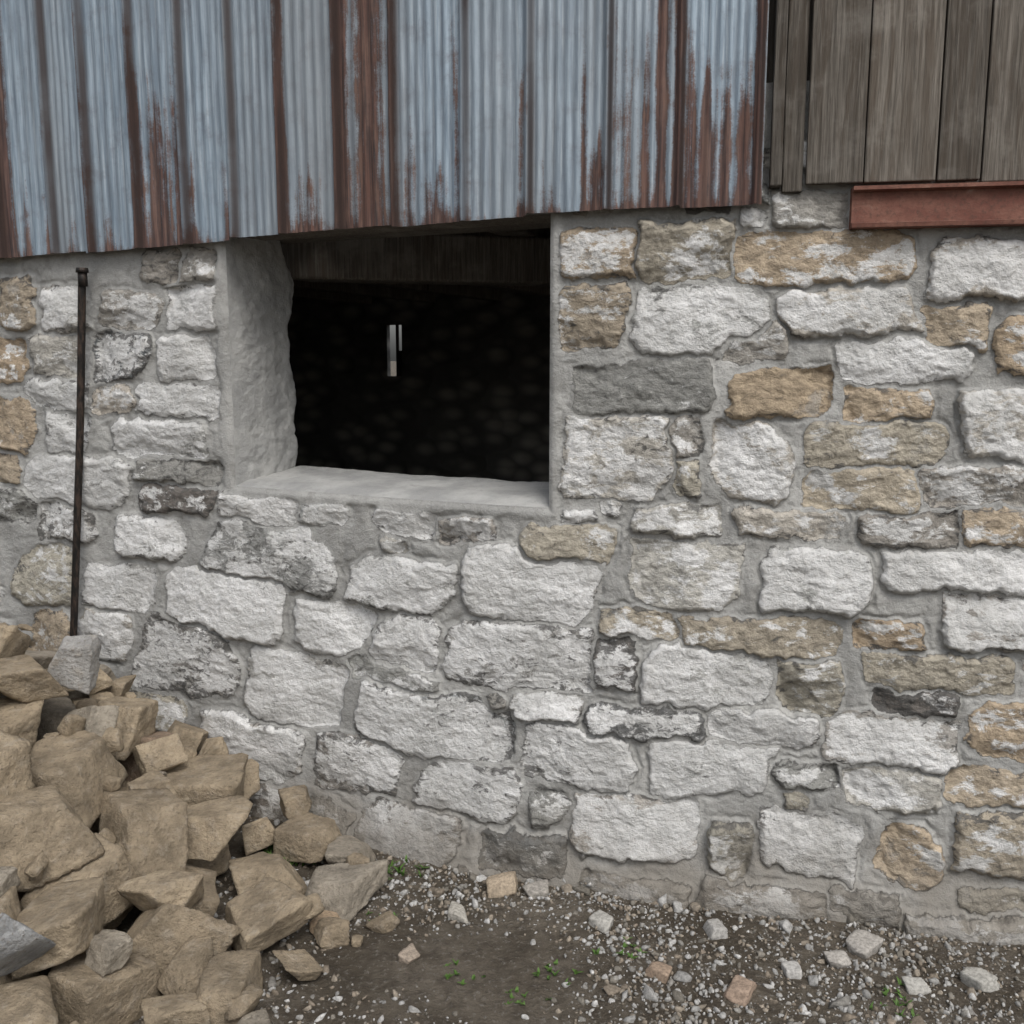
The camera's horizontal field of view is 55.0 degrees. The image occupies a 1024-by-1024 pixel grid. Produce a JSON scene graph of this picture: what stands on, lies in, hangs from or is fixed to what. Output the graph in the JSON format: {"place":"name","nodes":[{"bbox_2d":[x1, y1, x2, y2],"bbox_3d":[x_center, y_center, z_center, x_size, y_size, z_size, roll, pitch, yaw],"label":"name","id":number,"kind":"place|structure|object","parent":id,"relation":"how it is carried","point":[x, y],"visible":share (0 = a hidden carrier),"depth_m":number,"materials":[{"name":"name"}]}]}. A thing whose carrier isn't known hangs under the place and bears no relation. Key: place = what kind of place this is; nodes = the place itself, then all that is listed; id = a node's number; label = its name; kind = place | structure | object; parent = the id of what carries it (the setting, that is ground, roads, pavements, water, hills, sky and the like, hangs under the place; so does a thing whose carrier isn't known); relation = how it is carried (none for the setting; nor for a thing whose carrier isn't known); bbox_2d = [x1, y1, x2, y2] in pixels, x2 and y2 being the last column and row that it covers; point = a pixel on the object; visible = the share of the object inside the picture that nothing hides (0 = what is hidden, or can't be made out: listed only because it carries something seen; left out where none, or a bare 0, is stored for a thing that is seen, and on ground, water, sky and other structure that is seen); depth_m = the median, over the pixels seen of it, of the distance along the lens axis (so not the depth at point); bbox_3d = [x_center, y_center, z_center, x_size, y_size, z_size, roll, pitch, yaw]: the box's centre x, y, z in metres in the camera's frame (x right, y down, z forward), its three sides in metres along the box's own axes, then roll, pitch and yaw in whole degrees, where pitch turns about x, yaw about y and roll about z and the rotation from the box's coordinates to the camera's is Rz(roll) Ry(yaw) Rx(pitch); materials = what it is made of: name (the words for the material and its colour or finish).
{"place":"outdoors","nodes":[
{"label":"outdoors","id":0,"kind":"place"},
{"bbox_2d":[390,325,401,360],"label":"sky","id":1,"kind":"structure","parent":0,"point":[392,327],"materials":[{"name":"grey"}]},
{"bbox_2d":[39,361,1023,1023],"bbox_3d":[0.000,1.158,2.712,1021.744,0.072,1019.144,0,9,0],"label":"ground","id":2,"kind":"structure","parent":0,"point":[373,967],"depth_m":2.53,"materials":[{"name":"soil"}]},
{"bbox_2d":[70,267,88,635],"bbox_3d":[-1.613,0.151,3.632,0.325,2.040,0.044,5,10,29],"label":"metal rod","id":3,"kind":"object","parent":2,"relation":"on","point":[81,272],"visible":0.77,"depth_m":3.52,"materials":[{"name":"metal"}]},
{"bbox_2d":[0,623,399,1023],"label":"stone rubble pile","id":4,"kind":"object","parent":2,"relation":"on","point":[115,808],"visible":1,"depth_m":2.61,"materials":[{"name":"brown stone"}]},
{"bbox_2d":[281,228,550,481],"bbox_3d":[-0.410,-0.507,6.338,8.968,2.340,5.275,4,10,23],"label":"barn interior","id":5,"kind":"object","parent":2,"relation":"on","point":[464,391],"visible":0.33,"depth_m":9.05,"materials":[{"name":"stone"}]},
{"bbox_2d":[244,214,550,243],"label":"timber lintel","id":6,"kind":"structure","parent":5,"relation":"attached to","point":[525,222],"depth_m":3.08,"materials":[{"name":"brown wood"}]},
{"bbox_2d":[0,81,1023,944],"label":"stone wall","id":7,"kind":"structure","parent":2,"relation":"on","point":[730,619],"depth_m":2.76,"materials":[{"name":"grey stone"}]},
{"bbox_2d":[0,0,768,257],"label":"corrugated metal siding","id":8,"kind":"object","parent":7,"relation":"attached to","point":[128,124],"visible":1,"depth_m":2.82,"materials":[{"name":"grey metal"}]},
{"bbox_2d":[237,466,548,507],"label":"cement sill","id":9,"kind":"structure","parent":7,"relation":"attached to","point":[416,487],"depth_m":3.15,"materials":[{"name":"grey concrete"}]},
{"bbox_2d":[225,237,297,485],"bbox_3d":[-0.845,-0.508,3.386,0.081,0.855,0.402,2,9,13],"label":"reveal","id":10,"kind":"object","parent":9,"relation":"on","point":[260,286],"visible":0.94,"depth_m":3.34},
{"bbox_2d":[849,181,1023,229],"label":"rusty steel beam","id":11,"kind":"structure","parent":7,"relation":"on","point":[954,205],"depth_m":2.43,"materials":[{"name":"red metal"}]},
{"bbox_2d":[766,0,1023,192],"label":"wooden board siding","id":12,"kind":"object","parent":11,"relation":"on","point":[899,61],"visible":0.91,"depth_m":2.41,"materials":[{"name":"brown wood"}]},
{"bbox_2d":[115,814,1023,1023],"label":"gravel","id":13,"kind":"structure","parent":2,"relation":"on","point":[863,942],"depth_m":2.56,"materials":[{"name":"grey gravel"}]},
{"bbox_2d":[263,844,917,1022],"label":"weeds","id":14,"kind":"object","parent":2,"relation":"on","point":[621,953],"visible":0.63,"depth_m":2.51,"materials":[{"name":"green plant"}]}
]}

